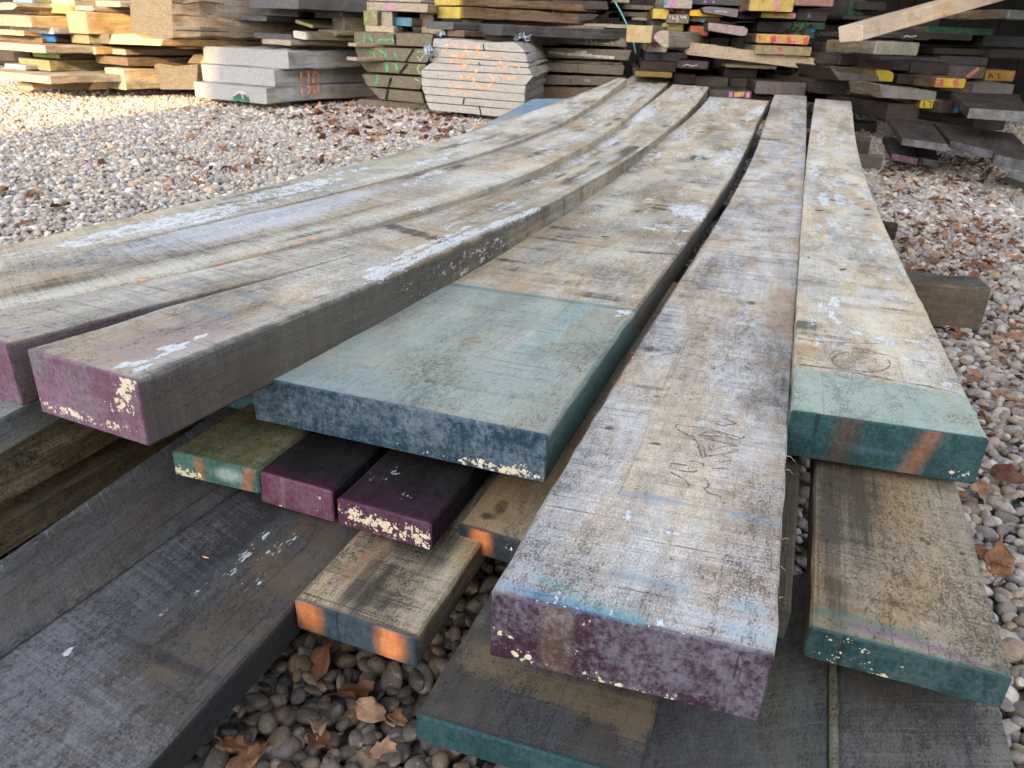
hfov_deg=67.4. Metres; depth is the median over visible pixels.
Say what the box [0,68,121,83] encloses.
stacked plank
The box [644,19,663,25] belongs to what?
stacked plank
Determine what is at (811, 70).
stacked plank
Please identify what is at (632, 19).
stacked plank
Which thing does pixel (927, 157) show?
plank
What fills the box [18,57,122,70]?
stacked plank
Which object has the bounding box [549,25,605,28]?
waney board
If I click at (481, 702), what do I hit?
bottom plank
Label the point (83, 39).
stacked plank
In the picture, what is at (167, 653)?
dark plank
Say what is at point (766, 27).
stacked plank
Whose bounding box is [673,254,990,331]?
timber bearer
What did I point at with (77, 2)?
stacked plank
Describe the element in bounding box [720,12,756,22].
stacked plank
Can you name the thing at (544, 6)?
stacked plank
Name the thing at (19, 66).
stacked plank
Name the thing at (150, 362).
split timber board
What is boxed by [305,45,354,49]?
stacked plank
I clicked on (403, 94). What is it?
waney board
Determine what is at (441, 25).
stacked plank
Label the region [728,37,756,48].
stacked plank
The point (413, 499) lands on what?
short plank
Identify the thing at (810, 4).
stacked plank
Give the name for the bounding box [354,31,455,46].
waney board
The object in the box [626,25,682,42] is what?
stacked plank
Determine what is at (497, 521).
short plank
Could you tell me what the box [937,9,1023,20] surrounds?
stacked plank
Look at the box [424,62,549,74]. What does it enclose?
waney board
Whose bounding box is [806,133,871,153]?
timber bearer
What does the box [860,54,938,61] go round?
stacked plank
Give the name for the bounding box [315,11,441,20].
stacked plank
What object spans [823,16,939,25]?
stacked plank
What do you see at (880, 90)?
stacked plank
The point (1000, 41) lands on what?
stacked plank
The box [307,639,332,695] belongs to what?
dead leaf
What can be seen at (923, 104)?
stacked plank
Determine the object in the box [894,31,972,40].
stacked plank
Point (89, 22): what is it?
stacked plank
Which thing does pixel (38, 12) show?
stacked plank
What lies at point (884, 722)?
bottom plank
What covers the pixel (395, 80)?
waney board
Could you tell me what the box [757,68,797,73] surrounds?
stacked plank
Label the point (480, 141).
timber board
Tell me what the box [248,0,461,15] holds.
stacked plank
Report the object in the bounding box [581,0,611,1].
waney board
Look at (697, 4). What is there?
stacked plank
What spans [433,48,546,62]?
waney board
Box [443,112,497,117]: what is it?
timber bearer
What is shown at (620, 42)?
waney board
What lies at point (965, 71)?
stacked plank
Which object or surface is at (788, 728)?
bottom plank
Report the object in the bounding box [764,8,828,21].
stacked plank
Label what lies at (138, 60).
stacked plank
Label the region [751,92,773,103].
stacked plank
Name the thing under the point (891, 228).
timber bearer
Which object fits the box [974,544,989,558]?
dead leaf
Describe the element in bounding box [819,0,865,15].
stacked plank
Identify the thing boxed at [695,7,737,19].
stacked plank
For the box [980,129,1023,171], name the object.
plank
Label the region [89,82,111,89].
stacked plank
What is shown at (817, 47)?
stacked plank
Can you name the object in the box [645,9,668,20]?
stacked plank
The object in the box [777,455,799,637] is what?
short plank
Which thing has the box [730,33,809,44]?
stacked plank
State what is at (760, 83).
stacked plank
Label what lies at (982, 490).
leaf litter
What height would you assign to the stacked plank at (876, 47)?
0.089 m
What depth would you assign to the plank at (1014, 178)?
3.38 m
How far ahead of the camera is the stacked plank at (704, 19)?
5.73 m
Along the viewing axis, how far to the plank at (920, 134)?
3.70 m
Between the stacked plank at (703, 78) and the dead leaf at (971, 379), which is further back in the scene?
the stacked plank at (703, 78)
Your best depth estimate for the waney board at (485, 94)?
5.05 m
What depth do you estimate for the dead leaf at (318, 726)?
0.65 m
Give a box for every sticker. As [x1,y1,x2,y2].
[347,57,387,61]
[348,42,415,46]
[543,84,597,87]
[548,59,622,64]
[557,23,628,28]
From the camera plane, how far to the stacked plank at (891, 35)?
5.27 m
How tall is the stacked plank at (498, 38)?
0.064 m
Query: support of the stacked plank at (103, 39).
on the stacked plank at (59, 48)
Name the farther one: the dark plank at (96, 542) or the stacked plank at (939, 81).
the stacked plank at (939, 81)
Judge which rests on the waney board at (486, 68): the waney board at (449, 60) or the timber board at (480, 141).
the waney board at (449, 60)
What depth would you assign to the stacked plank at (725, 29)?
5.40 m
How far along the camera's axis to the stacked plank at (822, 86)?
5.20 m
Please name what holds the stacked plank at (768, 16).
on the stacked plank at (766, 27)
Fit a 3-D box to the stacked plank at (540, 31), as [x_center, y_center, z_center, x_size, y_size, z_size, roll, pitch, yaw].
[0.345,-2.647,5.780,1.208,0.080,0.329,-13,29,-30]
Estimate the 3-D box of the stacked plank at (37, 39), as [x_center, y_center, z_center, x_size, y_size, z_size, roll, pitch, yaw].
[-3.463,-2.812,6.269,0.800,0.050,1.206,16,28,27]
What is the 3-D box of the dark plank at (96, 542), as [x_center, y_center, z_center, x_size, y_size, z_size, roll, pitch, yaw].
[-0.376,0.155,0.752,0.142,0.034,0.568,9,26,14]
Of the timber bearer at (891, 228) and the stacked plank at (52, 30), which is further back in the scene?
the stacked plank at (52, 30)
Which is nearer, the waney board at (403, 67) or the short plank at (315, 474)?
the short plank at (315, 474)
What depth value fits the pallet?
5.50 m
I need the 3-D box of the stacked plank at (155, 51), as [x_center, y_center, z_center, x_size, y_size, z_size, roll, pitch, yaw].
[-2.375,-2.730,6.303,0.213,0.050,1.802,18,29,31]
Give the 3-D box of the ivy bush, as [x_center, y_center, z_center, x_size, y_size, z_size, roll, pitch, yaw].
[2.131,-2.324,5.740,0.308,0.673,0.370,2,25,0]
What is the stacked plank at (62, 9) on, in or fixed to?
on the stacked plank at (31, 21)
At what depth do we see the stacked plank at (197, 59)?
5.66 m
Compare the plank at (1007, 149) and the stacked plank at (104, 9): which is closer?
the plank at (1007, 149)
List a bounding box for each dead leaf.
[97,158,106,164]
[214,734,246,751]
[225,740,271,767]
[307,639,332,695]
[309,715,330,739]
[354,696,394,726]
[385,707,413,727]
[957,489,969,499]
[960,375,984,383]
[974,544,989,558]
[989,559,1021,566]
[991,334,1005,342]
[994,331,1015,338]
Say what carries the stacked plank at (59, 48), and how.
on the stacked plank at (65, 56)
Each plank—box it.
[0,2,53,10]
[0,14,68,27]
[0,29,40,36]
[0,34,62,42]
[0,41,202,53]
[0,50,33,61]
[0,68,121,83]
[0,398,60,453]
[0,406,240,658]
[0,416,208,556]
[0,418,94,483]
[0,429,119,504]
[0,490,360,767]
[5,63,38,69]
[10,26,76,33]
[13,0,51,3]
[17,82,93,89]
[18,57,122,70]
[24,11,65,14]
[33,52,134,58]
[39,33,75,43]
[47,4,96,13]
[51,0,129,5]
[66,11,132,34]
[70,34,127,44]
[72,5,129,12]
[85,46,162,54]
[89,34,123,44]
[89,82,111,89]
[95,1,129,6]
[95,55,192,65]
[105,66,159,89]
[110,33,286,46]
[112,48,202,54]
[154,62,207,89]
[172,403,311,493]
[188,54,204,63]
[228,393,253,408]
[238,15,331,22]
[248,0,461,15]
[253,32,296,38]
[260,432,390,521]
[262,38,353,46]
[266,10,314,17]
[293,31,353,40]
[295,19,332,28]
[295,471,498,666]
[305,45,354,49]
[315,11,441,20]
[318,29,417,35]
[332,17,412,31]
[337,449,490,549]
[395,17,421,26]
[417,563,660,767]
[426,21,484,30]
[434,0,596,13]
[438,7,596,24]
[447,30,486,37]
[459,282,677,562]
[462,20,556,26]
[465,35,521,40]
[479,24,626,39]
[522,37,564,44]
[607,0,628,5]
[607,5,653,11]
[608,12,646,17]
[619,17,646,21]
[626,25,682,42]
[630,63,671,77]
[636,56,676,71]
[640,43,666,51]
[640,48,687,61]
[642,572,828,767]
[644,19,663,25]
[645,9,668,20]
[648,5,673,13]
[654,30,729,47]
[655,0,692,9]
[661,23,683,30]
[664,14,689,23]
[670,9,689,13]
[671,67,695,83]
[676,55,711,68]
[683,26,708,35]
[684,22,702,25]
[684,42,816,67]
[686,69,728,86]
[689,10,722,17]
[689,17,719,22]
[690,0,740,9]
[690,84,751,99]
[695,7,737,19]
[701,23,747,35]
[708,66,756,77]
[709,37,729,46]
[709,59,756,69]
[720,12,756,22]
[720,62,776,68]
[721,75,746,88]
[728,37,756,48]
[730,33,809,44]
[732,0,793,12]
[735,21,791,33]
[744,44,811,55]
[746,73,806,95]
[750,12,795,21]
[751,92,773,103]
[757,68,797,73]
[758,28,815,37]
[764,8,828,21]
[764,72,876,94]
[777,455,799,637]
[781,41,834,52]
[790,21,825,30]
[793,0,833,8]
[795,63,878,81]
[803,459,1011,706]
[805,51,869,65]
[805,92,827,102]
[815,30,929,40]
[816,64,893,81]
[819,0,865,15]
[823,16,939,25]
[826,39,919,55]
[826,94,919,120]
[827,15,871,20]
[837,665,1013,767]
[841,58,909,70]
[845,90,960,112]
[848,87,866,96]
[849,81,935,100]
[852,1,886,11]
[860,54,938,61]
[882,137,917,164]
[886,71,937,83]
[887,118,947,151]
[889,60,949,73]
[891,98,936,108]
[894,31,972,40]
[897,79,1013,93]
[898,26,993,35]
[901,73,965,87]
[913,36,1023,47]
[914,147,938,167]
[916,53,987,65]
[918,46,985,55]
[918,111,1005,129]
[919,46,1023,58]
[933,122,992,157]
[935,64,984,78]
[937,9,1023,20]
[949,92,1023,121]
[963,68,1015,80]
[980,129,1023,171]
[1003,170,1023,188]
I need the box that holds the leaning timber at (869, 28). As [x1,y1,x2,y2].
[839,0,1001,41]
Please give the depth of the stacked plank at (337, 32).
5.41 m
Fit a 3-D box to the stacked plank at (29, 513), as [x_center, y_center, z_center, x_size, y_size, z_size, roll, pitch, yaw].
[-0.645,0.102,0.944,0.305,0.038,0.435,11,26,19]
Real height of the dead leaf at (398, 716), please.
0.010 m
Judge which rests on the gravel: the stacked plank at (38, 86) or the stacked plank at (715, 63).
the stacked plank at (38, 86)
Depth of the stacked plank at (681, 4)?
5.63 m
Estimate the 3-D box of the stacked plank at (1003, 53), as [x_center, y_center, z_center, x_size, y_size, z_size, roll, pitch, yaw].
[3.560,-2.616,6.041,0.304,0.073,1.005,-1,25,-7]
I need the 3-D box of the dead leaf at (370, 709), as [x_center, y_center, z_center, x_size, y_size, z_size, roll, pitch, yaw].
[-0.119,0.283,0.664,0.044,0.015,0.018,9,26,15]
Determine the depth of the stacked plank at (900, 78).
5.01 m
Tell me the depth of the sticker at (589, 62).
6.08 m
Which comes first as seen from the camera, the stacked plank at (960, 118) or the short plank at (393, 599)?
the short plank at (393, 599)
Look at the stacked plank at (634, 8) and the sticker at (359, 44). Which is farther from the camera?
the stacked plank at (634, 8)
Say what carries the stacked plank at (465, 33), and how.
on the waney board at (463, 43)
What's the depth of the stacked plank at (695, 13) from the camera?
5.68 m
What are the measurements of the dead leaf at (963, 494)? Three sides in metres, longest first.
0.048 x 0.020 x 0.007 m
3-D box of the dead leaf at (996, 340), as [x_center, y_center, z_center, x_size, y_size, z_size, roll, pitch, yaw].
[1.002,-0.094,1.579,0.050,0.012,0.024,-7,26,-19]
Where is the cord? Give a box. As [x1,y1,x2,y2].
[614,1,635,52]
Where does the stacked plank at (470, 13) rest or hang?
on the stacked plank at (512, 23)
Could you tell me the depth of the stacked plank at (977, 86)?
5.04 m
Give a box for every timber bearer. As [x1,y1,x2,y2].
[358,95,428,110]
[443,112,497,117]
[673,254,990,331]
[712,205,897,239]
[746,144,882,170]
[806,116,876,132]
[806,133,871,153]
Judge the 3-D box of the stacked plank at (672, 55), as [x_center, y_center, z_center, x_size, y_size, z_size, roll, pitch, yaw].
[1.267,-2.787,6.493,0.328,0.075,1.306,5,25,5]
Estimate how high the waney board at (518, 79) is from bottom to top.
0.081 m
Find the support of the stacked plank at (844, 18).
on the stacked plank at (944, 36)
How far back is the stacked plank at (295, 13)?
5.65 m
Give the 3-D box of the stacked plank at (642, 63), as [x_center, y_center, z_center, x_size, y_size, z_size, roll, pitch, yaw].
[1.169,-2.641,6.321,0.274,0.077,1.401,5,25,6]
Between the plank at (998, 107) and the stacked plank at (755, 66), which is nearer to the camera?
the plank at (998, 107)
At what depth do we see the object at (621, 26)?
6.07 m
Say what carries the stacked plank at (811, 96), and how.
on the gravel
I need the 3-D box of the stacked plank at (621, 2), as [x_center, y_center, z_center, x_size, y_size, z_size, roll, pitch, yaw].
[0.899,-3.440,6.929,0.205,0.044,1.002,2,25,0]
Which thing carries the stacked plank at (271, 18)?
on the stacked plank
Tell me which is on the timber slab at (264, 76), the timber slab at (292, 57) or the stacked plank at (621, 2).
the timber slab at (292, 57)
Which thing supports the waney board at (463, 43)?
on the waney board at (529, 57)
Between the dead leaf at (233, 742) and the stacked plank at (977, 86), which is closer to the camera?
the dead leaf at (233, 742)
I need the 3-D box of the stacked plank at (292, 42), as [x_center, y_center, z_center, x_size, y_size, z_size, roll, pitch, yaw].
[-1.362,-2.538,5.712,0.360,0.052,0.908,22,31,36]
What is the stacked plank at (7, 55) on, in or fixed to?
on the stacked plank at (19, 66)
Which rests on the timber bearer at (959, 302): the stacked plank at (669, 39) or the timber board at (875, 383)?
the timber board at (875, 383)
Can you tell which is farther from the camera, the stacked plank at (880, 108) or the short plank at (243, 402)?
the stacked plank at (880, 108)
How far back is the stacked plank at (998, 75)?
5.22 m
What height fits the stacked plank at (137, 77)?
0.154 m
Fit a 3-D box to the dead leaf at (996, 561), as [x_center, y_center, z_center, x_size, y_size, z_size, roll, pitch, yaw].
[0.575,0.208,0.894,0.040,0.009,0.018,-5,14,-3]
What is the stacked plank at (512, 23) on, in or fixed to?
on the waney board at (593, 27)
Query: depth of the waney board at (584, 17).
6.01 m
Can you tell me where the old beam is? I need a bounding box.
[130,0,433,41]
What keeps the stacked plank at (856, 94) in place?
on the stacked plank at (880, 108)
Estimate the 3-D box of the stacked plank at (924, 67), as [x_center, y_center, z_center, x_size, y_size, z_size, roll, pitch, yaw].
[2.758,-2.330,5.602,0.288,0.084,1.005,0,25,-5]
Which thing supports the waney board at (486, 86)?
on the waney board at (485, 94)
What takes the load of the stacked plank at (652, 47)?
on the stacked plank at (672, 55)
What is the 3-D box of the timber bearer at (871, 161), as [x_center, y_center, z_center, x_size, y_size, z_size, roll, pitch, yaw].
[1.367,-1.142,3.834,0.881,0.075,0.076,11,26,19]
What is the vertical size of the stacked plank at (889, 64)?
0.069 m
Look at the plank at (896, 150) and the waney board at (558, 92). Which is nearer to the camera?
the plank at (896, 150)
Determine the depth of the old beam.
5.36 m
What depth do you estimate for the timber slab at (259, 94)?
5.39 m
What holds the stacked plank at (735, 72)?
on the stacked plank at (737, 81)
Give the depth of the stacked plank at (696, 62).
5.44 m
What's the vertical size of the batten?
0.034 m
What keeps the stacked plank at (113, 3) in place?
on the stacked plank at (104, 9)
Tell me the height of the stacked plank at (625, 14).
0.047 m
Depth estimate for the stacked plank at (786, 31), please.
5.83 m
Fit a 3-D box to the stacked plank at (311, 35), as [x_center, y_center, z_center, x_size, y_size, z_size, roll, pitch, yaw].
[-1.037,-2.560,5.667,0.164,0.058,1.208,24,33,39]
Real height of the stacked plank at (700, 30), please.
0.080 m
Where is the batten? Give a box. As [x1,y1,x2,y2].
[828,663,839,767]
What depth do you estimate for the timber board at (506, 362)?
0.99 m
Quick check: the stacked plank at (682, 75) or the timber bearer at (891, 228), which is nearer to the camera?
the timber bearer at (891, 228)
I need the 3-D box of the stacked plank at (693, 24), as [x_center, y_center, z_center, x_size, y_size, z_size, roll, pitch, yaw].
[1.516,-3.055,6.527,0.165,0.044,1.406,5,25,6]
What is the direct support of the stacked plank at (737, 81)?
on the stacked plank at (738, 92)
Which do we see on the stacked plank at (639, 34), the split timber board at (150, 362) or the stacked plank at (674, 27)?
the stacked plank at (674, 27)
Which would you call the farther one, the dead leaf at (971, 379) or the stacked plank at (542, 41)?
the stacked plank at (542, 41)
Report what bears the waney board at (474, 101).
on the waney board at (478, 110)
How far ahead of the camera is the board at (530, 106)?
4.35 m
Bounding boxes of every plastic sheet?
[422,39,432,60]
[434,31,445,37]
[513,31,531,41]
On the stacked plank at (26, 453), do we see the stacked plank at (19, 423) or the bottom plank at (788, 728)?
the stacked plank at (19, 423)
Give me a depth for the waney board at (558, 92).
5.97 m
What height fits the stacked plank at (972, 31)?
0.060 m
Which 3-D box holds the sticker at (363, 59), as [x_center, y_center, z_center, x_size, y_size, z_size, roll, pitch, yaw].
[-0.926,-2.319,5.476,0.504,0.036,0.138,-20,33,-39]
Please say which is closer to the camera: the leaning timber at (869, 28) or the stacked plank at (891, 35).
the leaning timber at (869, 28)
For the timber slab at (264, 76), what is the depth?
5.41 m
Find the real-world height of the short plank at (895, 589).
0.032 m
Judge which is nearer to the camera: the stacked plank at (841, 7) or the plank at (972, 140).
the plank at (972, 140)
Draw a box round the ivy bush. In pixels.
[779,23,822,94]
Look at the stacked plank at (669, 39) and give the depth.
5.31 m
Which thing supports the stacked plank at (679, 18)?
on the stacked plank at (674, 27)
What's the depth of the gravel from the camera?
2.51 m
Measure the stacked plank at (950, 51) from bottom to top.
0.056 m
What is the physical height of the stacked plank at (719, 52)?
0.154 m
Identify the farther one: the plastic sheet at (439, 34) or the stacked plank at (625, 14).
the stacked plank at (625, 14)
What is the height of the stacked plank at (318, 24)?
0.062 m
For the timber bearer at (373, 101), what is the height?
0.088 m
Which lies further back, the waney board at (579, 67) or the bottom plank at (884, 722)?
the waney board at (579, 67)
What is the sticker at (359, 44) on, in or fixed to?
on the waney board at (409, 54)
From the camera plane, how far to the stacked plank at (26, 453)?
0.83 m
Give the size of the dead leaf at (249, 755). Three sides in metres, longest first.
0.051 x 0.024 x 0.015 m
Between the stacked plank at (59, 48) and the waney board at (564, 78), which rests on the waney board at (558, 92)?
the waney board at (564, 78)
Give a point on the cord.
(625, 22)
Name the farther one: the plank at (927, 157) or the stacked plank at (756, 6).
the stacked plank at (756, 6)
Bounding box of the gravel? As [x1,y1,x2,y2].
[0,67,1023,767]
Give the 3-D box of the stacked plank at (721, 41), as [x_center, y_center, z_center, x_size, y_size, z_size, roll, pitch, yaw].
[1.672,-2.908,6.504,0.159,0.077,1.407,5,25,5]
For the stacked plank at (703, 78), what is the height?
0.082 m
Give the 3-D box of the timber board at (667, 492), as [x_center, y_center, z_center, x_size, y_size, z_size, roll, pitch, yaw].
[1.000,-0.855,2.915,0.222,0.132,5.564,10,26,17]
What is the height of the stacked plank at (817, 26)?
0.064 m
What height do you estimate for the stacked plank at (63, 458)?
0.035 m
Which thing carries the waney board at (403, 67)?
on the waney board at (395, 80)
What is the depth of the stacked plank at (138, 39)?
5.38 m
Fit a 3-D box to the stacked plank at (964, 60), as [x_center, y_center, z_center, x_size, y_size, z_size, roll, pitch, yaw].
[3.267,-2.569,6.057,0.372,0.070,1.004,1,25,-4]
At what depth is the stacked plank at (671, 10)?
5.73 m
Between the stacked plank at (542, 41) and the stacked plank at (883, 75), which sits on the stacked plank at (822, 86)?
the stacked plank at (883, 75)
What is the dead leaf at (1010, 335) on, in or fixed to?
on the gravel
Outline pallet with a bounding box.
[363,0,451,33]
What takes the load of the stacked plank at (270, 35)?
on the stacked plank at (292, 42)
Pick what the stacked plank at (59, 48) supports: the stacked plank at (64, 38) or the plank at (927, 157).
the stacked plank at (64, 38)
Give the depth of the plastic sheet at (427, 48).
5.03 m
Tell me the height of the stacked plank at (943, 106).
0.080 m
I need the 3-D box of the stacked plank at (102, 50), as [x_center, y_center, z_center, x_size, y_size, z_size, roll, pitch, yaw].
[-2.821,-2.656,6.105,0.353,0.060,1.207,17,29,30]
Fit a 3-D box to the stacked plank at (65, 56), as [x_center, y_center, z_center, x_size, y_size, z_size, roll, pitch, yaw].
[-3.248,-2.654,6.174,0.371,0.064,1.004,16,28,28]
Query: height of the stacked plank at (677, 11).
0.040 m
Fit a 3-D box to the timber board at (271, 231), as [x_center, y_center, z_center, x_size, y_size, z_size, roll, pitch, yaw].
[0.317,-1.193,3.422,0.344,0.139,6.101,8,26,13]
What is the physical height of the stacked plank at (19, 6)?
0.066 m
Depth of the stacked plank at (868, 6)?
6.00 m
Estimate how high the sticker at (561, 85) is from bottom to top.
0.037 m
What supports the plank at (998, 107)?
on the stacked plank at (943, 106)
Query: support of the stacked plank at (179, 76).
on the gravel
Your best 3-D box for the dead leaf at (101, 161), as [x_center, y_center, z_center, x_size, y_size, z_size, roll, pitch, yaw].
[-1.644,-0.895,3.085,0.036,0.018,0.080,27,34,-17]
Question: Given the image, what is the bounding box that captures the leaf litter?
[0,100,1023,758]
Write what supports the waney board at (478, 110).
on the timber bearer at (451, 113)
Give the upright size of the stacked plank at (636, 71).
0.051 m
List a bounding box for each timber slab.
[194,81,376,103]
[201,63,370,86]
[203,45,362,69]
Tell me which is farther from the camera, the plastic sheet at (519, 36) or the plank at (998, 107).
the plastic sheet at (519, 36)
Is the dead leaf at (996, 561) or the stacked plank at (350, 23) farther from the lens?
the stacked plank at (350, 23)
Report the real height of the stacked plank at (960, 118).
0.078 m
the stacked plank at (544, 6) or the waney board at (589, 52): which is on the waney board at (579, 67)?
the waney board at (589, 52)
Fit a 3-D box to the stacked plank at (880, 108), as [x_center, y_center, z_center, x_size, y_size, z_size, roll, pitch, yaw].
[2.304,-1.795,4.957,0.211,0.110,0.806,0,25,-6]
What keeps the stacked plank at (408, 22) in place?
in the pallet
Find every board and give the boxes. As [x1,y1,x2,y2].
[0,75,670,310]
[0,78,626,268]
[0,84,708,445]
[253,97,769,481]
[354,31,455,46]
[355,46,434,62]
[359,61,431,74]
[362,72,423,88]
[370,87,426,102]
[421,69,549,84]
[421,77,545,92]
[422,85,543,101]
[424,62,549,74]
[425,92,543,108]
[427,102,512,116]
[432,55,547,66]
[433,37,543,52]
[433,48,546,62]
[473,99,564,130]
[490,94,806,720]
[540,45,630,59]
[540,58,624,74]
[542,84,600,98]
[544,71,626,85]
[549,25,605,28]
[553,0,608,14]
[556,38,626,46]
[574,13,598,21]
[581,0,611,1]
[787,99,988,483]
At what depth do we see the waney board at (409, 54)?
5.41 m
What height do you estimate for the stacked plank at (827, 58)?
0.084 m
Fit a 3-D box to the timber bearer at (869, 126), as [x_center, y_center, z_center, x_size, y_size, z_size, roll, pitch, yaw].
[2.268,-1.810,5.359,0.494,0.070,0.205,10,26,17]
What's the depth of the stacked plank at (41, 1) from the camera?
5.68 m
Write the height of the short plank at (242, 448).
0.030 m
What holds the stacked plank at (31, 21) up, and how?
on the stacked plank at (52, 30)
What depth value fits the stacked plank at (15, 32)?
5.61 m
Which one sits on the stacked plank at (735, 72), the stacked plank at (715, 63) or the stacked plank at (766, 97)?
the stacked plank at (715, 63)
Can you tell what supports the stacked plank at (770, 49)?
on the stacked plank at (827, 58)
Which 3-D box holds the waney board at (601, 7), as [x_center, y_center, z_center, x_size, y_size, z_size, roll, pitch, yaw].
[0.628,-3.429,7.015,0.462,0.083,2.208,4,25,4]

